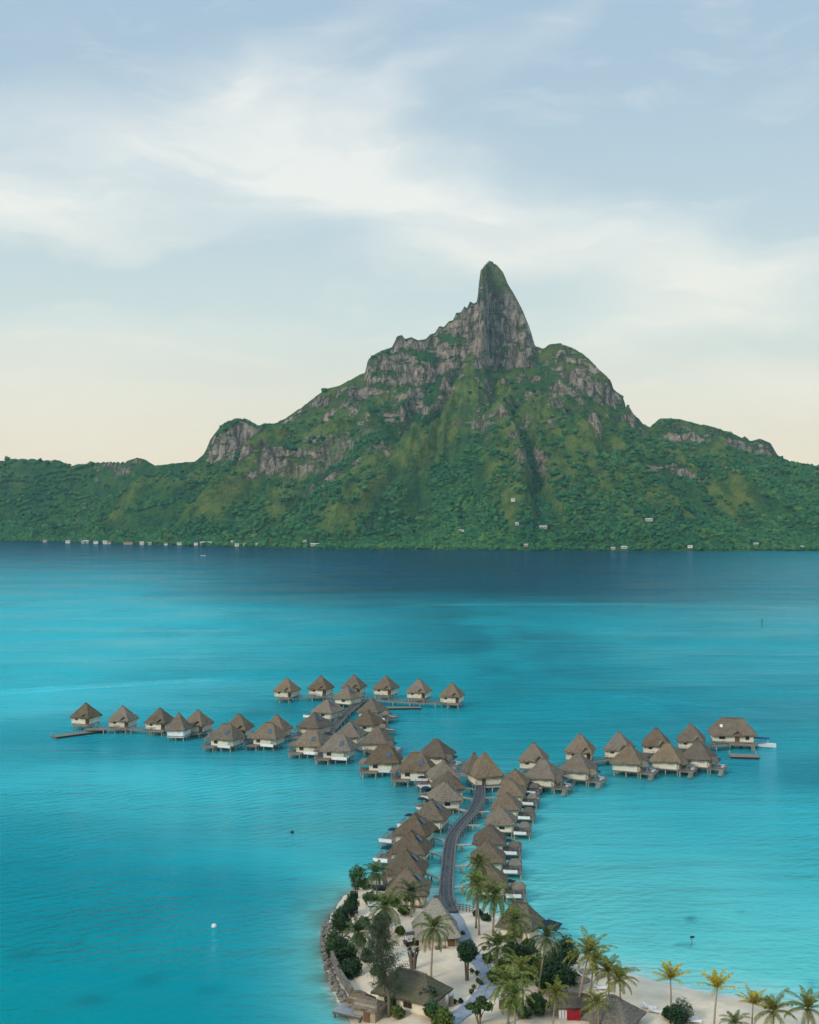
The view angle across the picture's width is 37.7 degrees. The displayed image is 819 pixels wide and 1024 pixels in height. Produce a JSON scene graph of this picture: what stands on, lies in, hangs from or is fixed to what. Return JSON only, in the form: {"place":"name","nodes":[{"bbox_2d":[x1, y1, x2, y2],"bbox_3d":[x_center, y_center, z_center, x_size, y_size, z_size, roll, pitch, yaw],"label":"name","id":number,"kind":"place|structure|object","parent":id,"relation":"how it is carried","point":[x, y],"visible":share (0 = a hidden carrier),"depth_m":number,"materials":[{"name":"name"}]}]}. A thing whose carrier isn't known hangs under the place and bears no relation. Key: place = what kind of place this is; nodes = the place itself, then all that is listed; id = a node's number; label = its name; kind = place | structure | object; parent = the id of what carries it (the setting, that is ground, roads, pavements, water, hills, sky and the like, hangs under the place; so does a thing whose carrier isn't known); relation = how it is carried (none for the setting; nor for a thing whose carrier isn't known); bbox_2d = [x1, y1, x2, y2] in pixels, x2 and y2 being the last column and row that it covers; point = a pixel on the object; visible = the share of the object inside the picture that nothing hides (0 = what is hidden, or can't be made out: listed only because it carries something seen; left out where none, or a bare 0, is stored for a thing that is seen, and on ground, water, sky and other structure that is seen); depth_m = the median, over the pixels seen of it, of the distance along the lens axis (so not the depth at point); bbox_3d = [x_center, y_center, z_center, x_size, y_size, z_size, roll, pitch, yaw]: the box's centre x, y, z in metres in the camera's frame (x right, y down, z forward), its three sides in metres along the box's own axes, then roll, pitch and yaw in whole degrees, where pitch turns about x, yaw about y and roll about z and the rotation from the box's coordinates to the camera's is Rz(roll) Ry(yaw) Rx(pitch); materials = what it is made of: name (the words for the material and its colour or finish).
{"place":"outdoors","nodes":[
{"label":"outdoors","id":0,"kind":"place"},
{"bbox_2d":[0,542,818,1023],"bbox_3d":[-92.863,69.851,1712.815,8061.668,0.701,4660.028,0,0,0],"label":"lagoon water","id":1,"kind":"structure","parent":0,"point":[134,866],"depth_m":338.03,"materials":[{"name":"teal liquid"}]},
{"bbox_2d":[69,702,101,730],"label":"overwater bungalow","id":2,"kind":"object","parent":1,"relation":"on","point":[85,714],"visible":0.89,"depth_m":387.94,"materials":[{"name":"brown wood"}]},
{"bbox_2d":[107,705,138,733],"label":"overwater bungalow","id":3,"kind":"object","parent":1,"relation":"on","point":[123,716],"visible":0.92,"depth_m":381.72,"materials":[{"name":"brown wood"}]},
{"bbox_2d":[144,707,173,735],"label":"overwater bungalow","id":4,"kind":"object","parent":1,"relation":"on","point":[160,719],"visible":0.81,"depth_m":377.67,"materials":[{"name":"brown plant"}]},
{"bbox_2d":[165,712,192,740],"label":"overwater bungalow","id":5,"kind":"object","parent":1,"relation":"on","point":[180,726],"visible":0.94,"depth_m":367.21,"materials":[{"name":"brown plant"}]},
{"bbox_2d":[187,709,214,738],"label":"overwater bungalow","id":6,"kind":"object","parent":1,"relation":"on","point":[198,720],"visible":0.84,"depth_m":374.11,"materials":[{"name":"brown plant"}]},
{"bbox_2d":[202,723,246,751],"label":"overwater bungalow","id":7,"kind":"object","parent":1,"relation":"on","point":[227,735],"visible":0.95,"depth_m":351.66,"materials":[{"name":"brown plant"}]},
{"bbox_2d":[245,722,288,750],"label":"overwater bungalow","id":8,"kind":"object","parent":1,"relation":"on","point":[269,734],"visible":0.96,"depth_m":353.30,"materials":[{"name":"brown plant"}]},
{"bbox_2d":[85,725,467,781],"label":"walkway","id":9,"kind":"structure","parent":1,"relation":"on","point":[463,774],"depth_m":377.43,"materials":[{"name":"brown wood"}]},
{"bbox_2d":[273,677,300,702],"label":"overwater bungalow","id":10,"kind":"object","parent":1,"relation":"on","point":[287,688],"visible":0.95,"depth_m":443.59,"materials":[{"name":"brown wood"}]},
{"bbox_2d":[287,729,328,758],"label":"overwater bungalow","id":11,"kind":"object","parent":1,"relation":"on","point":[308,741],"visible":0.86,"depth_m":341.75,"materials":[{"name":"brown wood"}]},
{"bbox_2d":[291,712,333,733],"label":"overwater bungalow","id":12,"kind":"object","parent":1,"relation":"on","point":[318,722],"visible":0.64,"depth_m":371.35,"materials":[{"name":"brown plant"}]},
{"bbox_2d":[307,675,334,700],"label":"overwater bungalow","id":13,"kind":"object","parent":1,"relation":"on","point":[321,685],"visible":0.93,"depth_m":448.97,"materials":[{"name":"brown wood"}]},
{"bbox_2d":[303,698,344,721],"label":"overwater bungalow","id":14,"kind":"object","parent":1,"relation":"on","point":[328,709],"visible":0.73,"depth_m":399.05,"materials":[{"name":"brown wood"}]},
{"bbox_2d":[313,733,358,764],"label":"overwater bungalow","id":15,"kind":"object","parent":1,"relation":"on","point":[339,746],"visible":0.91,"depth_m":333.87,"materials":[{"name":"brown wood"}]},
{"bbox_2d":[322,697,368,738],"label":"walkway","id":16,"kind":"structure","parent":1,"relation":"on","point":[338,722],"depth_m":400.68,"materials":[{"name":"grey wood"}]},
{"bbox_2d":[327,720,366,745],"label":"overwater bungalow","id":17,"kind":"object","parent":1,"relation":"on","point":[352,731],"visible":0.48,"depth_m":355.58,"materials":[{"name":"brown plant"}]},
{"bbox_2d":[332,685,363,707],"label":"overwater bungalow","id":18,"kind":"object","parent":1,"relation":"on","point":[348,695],"visible":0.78,"depth_m":428.97,"materials":[{"name":"brown wood"}]},
{"bbox_2d":[353,709,396,733],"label":"overwater bungalow","id":19,"kind":"object","parent":1,"relation":"on","point":[368,720],"visible":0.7,"depth_m":375.14,"materials":[{"name":"brown plant"}]},
{"bbox_2d":[356,698,398,723],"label":"overwater bungalow","id":20,"kind":"object","parent":1,"relation":"on","point":[374,706],"visible":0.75,"depth_m":399.90,"materials":[{"name":"brown wood"}]},
{"bbox_2d":[358,744,402,778],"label":"overwater bungalow","id":21,"kind":"object","parent":1,"relation":"on","point":[384,758],"visible":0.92,"depth_m":317.50,"materials":[{"name":"brown wood"}]},
{"bbox_2d":[359,726,402,754],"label":"overwater bungalow","id":22,"kind":"object","parent":1,"relation":"on","point":[374,737],"visible":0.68,"depth_m":345.38,"materials":[{"name":"brown plant"}]},
{"bbox_2d":[372,675,399,700],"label":"overwater bungalow","id":23,"kind":"object","parent":1,"relation":"on","point":[386,686],"visible":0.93,"depth_m":448.99,"materials":[{"name":"brown wood"}]},
{"bbox_2d":[368,848,428,888],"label":"overwater bungalow","id":24,"kind":"object","parent":1,"relation":"on","point":[403,860],"visible":0.67,"depth_m":222.21,"materials":[{"name":"brown wood"}]},
{"bbox_2d":[366,867,431,907],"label":"overwater bungalow","id":25,"kind":"object","parent":1,"relation":"on","point":[408,875],"visible":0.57,"depth_m":210.49,"materials":[{"name":"brown wood"}]},
{"bbox_2d":[373,829,434,863],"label":"overwater bungalow","id":26,"kind":"object","parent":1,"relation":"on","point":[414,842],"visible":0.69,"depth_m":235.79,"materials":[{"name":"brown wood"}]},
{"bbox_2d":[378,812,438,847],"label":"overwater bungalow","id":27,"kind":"object","parent":1,"relation":"on","point":[416,822],"visible":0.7,"depth_m":249.50,"materials":[{"name":"brown plant"}]},
{"bbox_2d":[389,751,435,786],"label":"overwater bungalow","id":28,"kind":"object","parent":1,"relation":"on","point":[414,765],"visible":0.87,"depth_m":307.71,"materials":[{"name":"brown wood"}]},
{"bbox_2d":[405,678,432,702],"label":"overwater bungalow","id":29,"kind":"object","parent":1,"relation":"on","point":[418,689],"visible":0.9,"depth_m":440.85,"materials":[{"name":"brown wood"}]},
{"bbox_2d":[397,798,452,834],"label":"overwater bungalow","id":30,"kind":"object","parent":1,"relation":"on","point":[436,813],"visible":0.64,"depth_m":261.41,"materials":[{"name":"brown plant"}]},
{"bbox_2d":[414,760,460,790],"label":"overwater bungalow","id":31,"kind":"object","parent":1,"relation":"on","point":[437,770],"visible":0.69,"depth_m":302.06,"materials":[{"name":"brown plant"}]},
{"bbox_2d":[415,781,463,813],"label":"overwater bungalow","id":32,"kind":"object","parent":1,"relation":"on","point":[446,794],"visible":0.74,"depth_m":278.02,"materials":[{"name":"brown plant"}]},
{"bbox_2d":[420,738,463,771],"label":"overwater bungalow","id":33,"kind":"object","parent":1,"relation":"on","point":[436,751],"visible":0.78,"depth_m":325.90,"materials":[{"name":"brown plant"}]},
{"bbox_2d":[419,770,465,802],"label":"overwater bungalow","id":34,"kind":"object","parent":1,"relation":"on","point":[448,777],"visible":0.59,"depth_m":290.15,"materials":[{"name":"brown plant"}]},
{"bbox_2d":[438,682,465,708],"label":"overwater bungalow","id":35,"kind":"object","parent":1,"relation":"on","point":[452,693],"visible":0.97,"depth_m":430.24,"materials":[{"name":"brown wood"}]},
{"bbox_2d":[439,781,484,912],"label":"jetty","id":36,"kind":"object","parent":1,"relation":"in","point":[447,899],"visible":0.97,"depth_m":244.40,"materials":[{"name":"grey wood"}]},
{"bbox_2d":[460,752,504,789],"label":"pier head pavilion","id":37,"kind":"structure","parent":1,"relation":"in","point":[482,768],"depth_m":302.50,"materials":[{"name":"brown plant"}]},
{"bbox_2d":[470,840,522,878],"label":"overwater bungalow","id":38,"kind":"object","parent":1,"relation":"on","point":[499,862],"visible":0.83,"depth_m":230.73,"materials":[{"name":"brown plant"}]},
{"bbox_2d":[472,823,521,859],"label":"overwater bungalow","id":39,"kind":"object","parent":1,"relation":"on","point":[492,834],"visible":0.84,"depth_m":243.25,"materials":[{"name":"brown plant"}]},
{"bbox_2d":[470,862,526,903],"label":"overwater bungalow","id":40,"kind":"object","parent":1,"relation":"on","point":[518,890],"visible":0.6,"depth_m":216.01,"materials":[{"name":"brown plant"}]},
{"bbox_2d":[484,805,531,839],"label":"overwater bungalow","id":41,"kind":"object","parent":1,"relation":"on","point":[501,818],"visible":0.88,"depth_m":258.01,"materials":[{"name":"brown plant"}]},
{"bbox_2d":[490,791,535,823],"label":"overwater bungalow","id":42,"kind":"object","parent":1,"relation":"on","point":[509,802],"visible":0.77,"depth_m":271.29,"materials":[{"name":"brown plant"}]},
{"bbox_2d":[495,778,539,809],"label":"overwater bungalow","id":43,"kind":"object","parent":1,"relation":"on","point":[516,790],"visible":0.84,"depth_m":284.63,"materials":[{"name":"brown plant"}]},
{"bbox_2d":[499,768,542,797],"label":"overwater bungalow","id":44,"kind":"object","parent":1,"relation":"on","point":[520,778],"visible":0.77,"depth_m":296.14,"materials":[{"name":"brown plant"}]},
{"bbox_2d":[517,742,548,772],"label":"overwater bungalow","id":45,"kind":"object","parent":1,"relation":"on","point":[533,754],"visible":0.66,"depth_m":320.21,"materials":[{"name":"brown plant"}]},
{"bbox_2d":[525,758,573,795],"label":"overwater bungalow","id":46,"kind":"object","parent":1,"relation":"on","point":[545,772],"visible":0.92,"depth_m":300.00,"materials":[{"name":"brown plant"}]},
{"bbox_2d":[563,733,595,760],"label":"overwater bungalow","id":47,"kind":"object","parent":1,"relation":"on","point":[582,745],"visible":0.81,"depth_m":331.06,"materials":[{"name":"brown plant"}]},
{"bbox_2d":[559,752,607,788],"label":"overwater bungalow","id":48,"kind":"object","parent":1,"relation":"on","point":[578,766],"visible":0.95,"depth_m":307.57,"materials":[{"name":"brown plant"}]},
{"bbox_2d":[602,731,634,762],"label":"overwater bungalow","id":49,"kind":"object","parent":1,"relation":"on","point":[616,743],"visible":0.61,"depth_m":334.24,"materials":[{"name":"brown plant"}]},
{"bbox_2d":[609,744,658,779],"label":"overwater bungalow","id":50,"kind":"object","parent":1,"relation":"on","point":[629,758],"visible":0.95,"depth_m":316.98,"materials":[{"name":"brown plant"}]},
{"bbox_2d":[641,727,670,754],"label":"overwater bungalow","id":51,"kind":"object","parent":1,"relation":"on","point":[655,739],"visible":0.69,"depth_m":340.18,"materials":[{"name":"brown plant"}]},
{"bbox_2d":[648,742,697,777],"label":"overwater bungalow","id":52,"kind":"object","parent":1,"relation":"on","point":[667,756],"visible":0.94,"depth_m":319.71,"materials":[{"name":"brown plant"}]},
{"bbox_2d":[676,723,705,749],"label":"overwater bungalow","id":53,"kind":"object","parent":1,"relation":"on","point":[689,735],"visible":0.72,"depth_m":346.74,"materials":[{"name":"brown plant"}]},
{"bbox_2d":[683,740,727,775],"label":"overwater bungalow","id":54,"kind":"object","parent":1,"relation":"on","point":[700,754],"visible":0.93,"depth_m":322.30,"materials":[{"name":"brown plant"}]},
{"bbox_2d":[708,717,756,749],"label":"overwater villa","id":55,"kind":"object","parent":1,"relation":"on","point":[733,731],"visible":0.91,"depth_m":357.18,"materials":[{"name":"brown plant"}]},
{"bbox_2d":[0,261,818,550],"bbox_3d":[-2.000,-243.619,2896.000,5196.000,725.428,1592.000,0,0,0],"label":"mountain","id":56,"kind":"structure","parent":0,"point":[490,329],"depth_m":2679.86,"materials":[{"name":"green plant"}]},
{"bbox_2d":[0,262,818,550],"bbox_3d":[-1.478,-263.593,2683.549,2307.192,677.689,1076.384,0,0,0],"label":"forest","id":57,"kind":"object","parent":56,"relation":"on","point":[767,533],"visible":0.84,"depth_m":2421.54,"materials":[{"name":"green plant"}]},
{"bbox_2d":[0,0,818,465],"label":"sky","id":58,"kind":"structure","parent":0,"point":[213,213],"materials":[{"name":"blue"}]},
{"bbox_2d":[449,912,496,1023],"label":"path","id":59,"kind":"structure","parent":0,"point":[461,1013],"depth_m":176.26,"materials":[{"name":"grey concrete"}]},
{"bbox_2d":[324,885,818,1023],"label":"sand ground","id":60,"kind":"structure","parent":0,"point":[448,967],"depth_m":173.47,"materials":[{"name":"beige sand"}]},
{"bbox_2d":[320,921,346,1003],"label":"sea wall","id":61,"kind":"structure","parent":60,"relation":"on","point":[341,995],"depth_m":182.93,"materials":[{"name":"stone"}]},
{"bbox_2d":[329,905,352,933],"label":"shrub","id":62,"kind":"object","parent":60,"relation":"on","point":[340,918],"visible":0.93,"depth_m":197.90,"materials":[{"name":"green plant"}]},
{"bbox_2d":[331,933,357,962],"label":"shrub","id":63,"kind":"object","parent":60,"relation":"on","point":[340,944],"visible":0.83,"depth_m":184.69,"materials":[{"name":"green plant"}]},
{"bbox_2d":[337,957,362,979],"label":"shrub","id":64,"kind":"object","parent":60,"relation":"on","point":[352,969],"visible":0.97,"depth_m":178.96,"materials":[{"name":"green plant"}]},
{"bbox_2d":[340,917,372,956],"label":"coconut palm","id":65,"kind":"object","parent":60,"relation":"on","point":[356,927],"visible":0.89,"depth_m":180.55,"materials":[{"name":"green plant"}]},
{"bbox_2d":[348,996,386,1022],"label":"garden shed","id":66,"kind":"structure","parent":60,"relation":"on","point":[368,1009],"depth_m":164.23,"materials":[{"name":"beige wood"}]},
{"bbox_2d":[361,859,393,899],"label":"coconut palm","id":67,"kind":"object","parent":60,"relation":"on","point":[375,867],"visible":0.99,"depth_m":212.49,"materials":[{"name":"green plant"}]},
{"bbox_2d":[359,905,410,1017],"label":"casuarina tree","id":68,"kind":"object","parent":60,"relation":"on","point":[379,933],"visible":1,"depth_m":163.98,"materials":[{"name":"green plant"}]},
{"bbox_2d":[362,889,409,939],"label":"coconut palm","id":69,"kind":"object","parent":60,"relation":"on","point":[384,903],"visible":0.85,"depth_m":192.13,"materials":[{"name":"green plant"}]},
{"bbox_2d":[392,878,429,916],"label":"coconut palm","id":70,"kind":"object","parent":60,"relation":"on","point":[411,888],"visible":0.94,"depth_m":203.48,"materials":[{"name":"green plant"}]},
{"bbox_2d":[370,967,452,1015],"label":"thatched lodge","id":71,"kind":"structure","parent":60,"relation":"on","point":[411,999],"depth_m":165.88,"materials":[{"name":"brown wicker"}]},
{"bbox_2d":[412,911,454,976],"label":"coconut palm","id":72,"kind":"object","parent":60,"relation":"on","point":[434,922],"visible":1,"depth_m":176.49,"materials":[{"name":"green plant"}]},
{"bbox_2d":[411,895,460,946],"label":"thatched pavilion","id":73,"kind":"structure","parent":60,"relation":"on","point":[435,908],"depth_m":190.41,"materials":[{"name":"brown plant"}]},
{"bbox_2d":[456,939,477,980],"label":"broadleaf tree","id":74,"kind":"object","parent":60,"relation":"on","point":[466,951],"visible":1,"depth_m":175.83,"materials":[{"name":"green plant"}]},
{"bbox_2d":[461,848,495,927],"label":"coconut palm","id":75,"kind":"object","parent":60,"relation":"on","point":[478,858],"visible":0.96,"depth_m":197.70,"materials":[{"name":"green plant"}]},
{"bbox_2d":[464,995,493,1023],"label":"broadleaf tree","id":76,"kind":"object","parent":60,"relation":"on","point":[478,1004],"visible":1,"depth_m":160.81,"materials":[{"name":"green plant"}]},
{"bbox_2d":[460,868,498,934],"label":"coconut palm","id":77,"kind":"object","parent":60,"relation":"on","point":[475,879],"visible":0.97,"depth_m":194.75,"materials":[{"name":"green plant"}]},
{"bbox_2d":[474,879,515,935],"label":"coconut palm","id":78,"kind":"object","parent":60,"relation":"on","point":[495,892],"visible":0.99,"depth_m":194.17,"materials":[{"name":"green plant"}]},
{"bbox_2d":[477,930,516,967],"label":"coconut palm","id":79,"kind":"object","parent":60,"relation":"on","point":[497,949],"visible":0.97,"depth_m":176.04,"materials":[{"name":"green plant"}]},
{"bbox_2d":[482,963,535,1023],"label":"coconut palm","id":80,"kind":"object","parent":60,"relation":"on","point":[510,976],"visible":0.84,"depth_m":160.76,"materials":[{"name":"green plant"}]},
{"bbox_2d":[494,978,535,1023],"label":"coconut palm","id":81,"kind":"object","parent":60,"relation":"on","point":[517,989],"visible":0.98,"depth_m":158.57,"materials":[{"name":"green plant"}]},
{"bbox_2d":[495,904,539,960],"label":"coconut palm","id":82,"kind":"object","parent":60,"relation":"on","point":[516,913],"visible":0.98,"depth_m":182.11,"materials":[{"name":"green plant"}]},
{"bbox_2d":[494,900,544,942],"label":"beach bungalow","id":83,"kind":"object","parent":60,"relation":"on","point":[527,910],"visible":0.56,"depth_m":193.32,"materials":[{"name":"brown wicker"}]},
{"bbox_2d":[499,952,540,1005],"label":"coconut palm","id":84,"kind":"object","parent":60,"relation":"on","point":[521,961],"visible":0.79,"depth_m":166.72,"materials":[{"name":"green plant"}]},
{"bbox_2d":[525,990,548,1016],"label":"shrub","id":85,"kind":"object","parent":60,"relation":"on","point":[539,1006],"visible":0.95,"depth_m":163.86,"materials":[{"name":"green plant"}]},
{"bbox_2d":[523,921,570,991],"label":"coconut palm","id":86,"kind":"object","parent":60,"relation":"on","point":[547,933],"visible":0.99,"depth_m":170.79,"materials":[{"name":"green plant"}]},
{"bbox_2d":[540,974,568,1023],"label":"coconut palm","id":87,"kind":"object","parent":60,"relation":"on","point":[556,988],"visible":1,"depth_m":159.84,"materials":[{"name":"green plant"}]},
{"bbox_2d":[544,961,577,991],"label":"shrub","id":88,"kind":"object","parent":60,"relation":"on","point":[564,972],"visible":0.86,"depth_m":171.20,"materials":[{"name":"green plant"}]},
{"bbox_2d":[551,934,580,965],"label":"shrub","id":89,"kind":"object","parent":60,"relation":"on","point":[564,945],"visible":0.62,"depth_m":180.35,"materials":[{"name":"green plant"}]},
{"bbox_2d":[548,992,592,1016],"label":"beach bungalow","id":90,"kind":"object","parent":60,"relation":"on","point":[573,1001],"visible":0.7,"depth_m":163.63,"materials":[{"name":"brown plant"}]},
{"bbox_2d":[562,925,617,997],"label":"coconut palm","id":91,"kind":"object","parent":60,"relation":"on","point":[589,944],"visible":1,"depth_m":164.08,"materials":[{"name":"green plant"}]},
{"bbox_2d":[580,988,612,1023],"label":"coconut palm","id":92,"kind":"object","parent":60,"relation":"on","point":[597,998],"visible":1,"depth_m":157.56,"materials":[{"name":"green plant"}]},
{"bbox_2d":[588,953,630,993],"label":"coconut palm","id":93,"kind":"object","parent":60,"relation":"on","point":[603,964],"visible":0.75,"depth_m":164.77,"materials":[{"name":"green plant"}]},
{"bbox_2d":[581,994,646,1023],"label":"beach bungalow","id":94,"kind":"object","parent":60,"relation":"on","point":[621,1011],"visible":0.81,"depth_m":159.15,"materials":[{"name":"grey plant"}]},
{"bbox_2d":[600,959,640,996],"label":"coconut palm","id":95,"kind":"object","parent":60,"relation":"on","point":[619,975],"visible":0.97,"depth_m":162.49,"materials":[{"name":"green plant"}]},
{"bbox_2d":[652,961,691,1004],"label":"coconut palm","id":96,"kind":"object","parent":60,"relation":"on","point":[670,973],"visible":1,"depth_m":166.40,"materials":[{"name":"green plant"}]},
{"bbox_2d":[663,1004,690,1023],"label":"shrub","id":97,"kind":"object","parent":60,"relation":"on","point":[671,1016],"visible":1,"depth_m":160.00,"materials":[{"name":"green plant"}]},
{"bbox_2d":[697,968,739,1023],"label":"coconut palm","id":98,"kind":"object","parent":60,"relation":"on","point":[715,978],"visible":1,"depth_m":159.01,"materials":[{"name":"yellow plant"}]},
{"bbox_2d":[750,988,797,1023],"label":"coconut palm","id":99,"kind":"object","parent":60,"relation":"on","point":[774,1007],"visible":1,"depth_m":155.66,"materials":[{"name":"green plant"}]},
{"bbox_2d":[784,985,818,1023],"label":"coconut palm","id":100,"kind":"object","parent":60,"relation":"on","point":[808,1002],"visible":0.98,"depth_m":156.51,"materials":[{"name":"green plant"}]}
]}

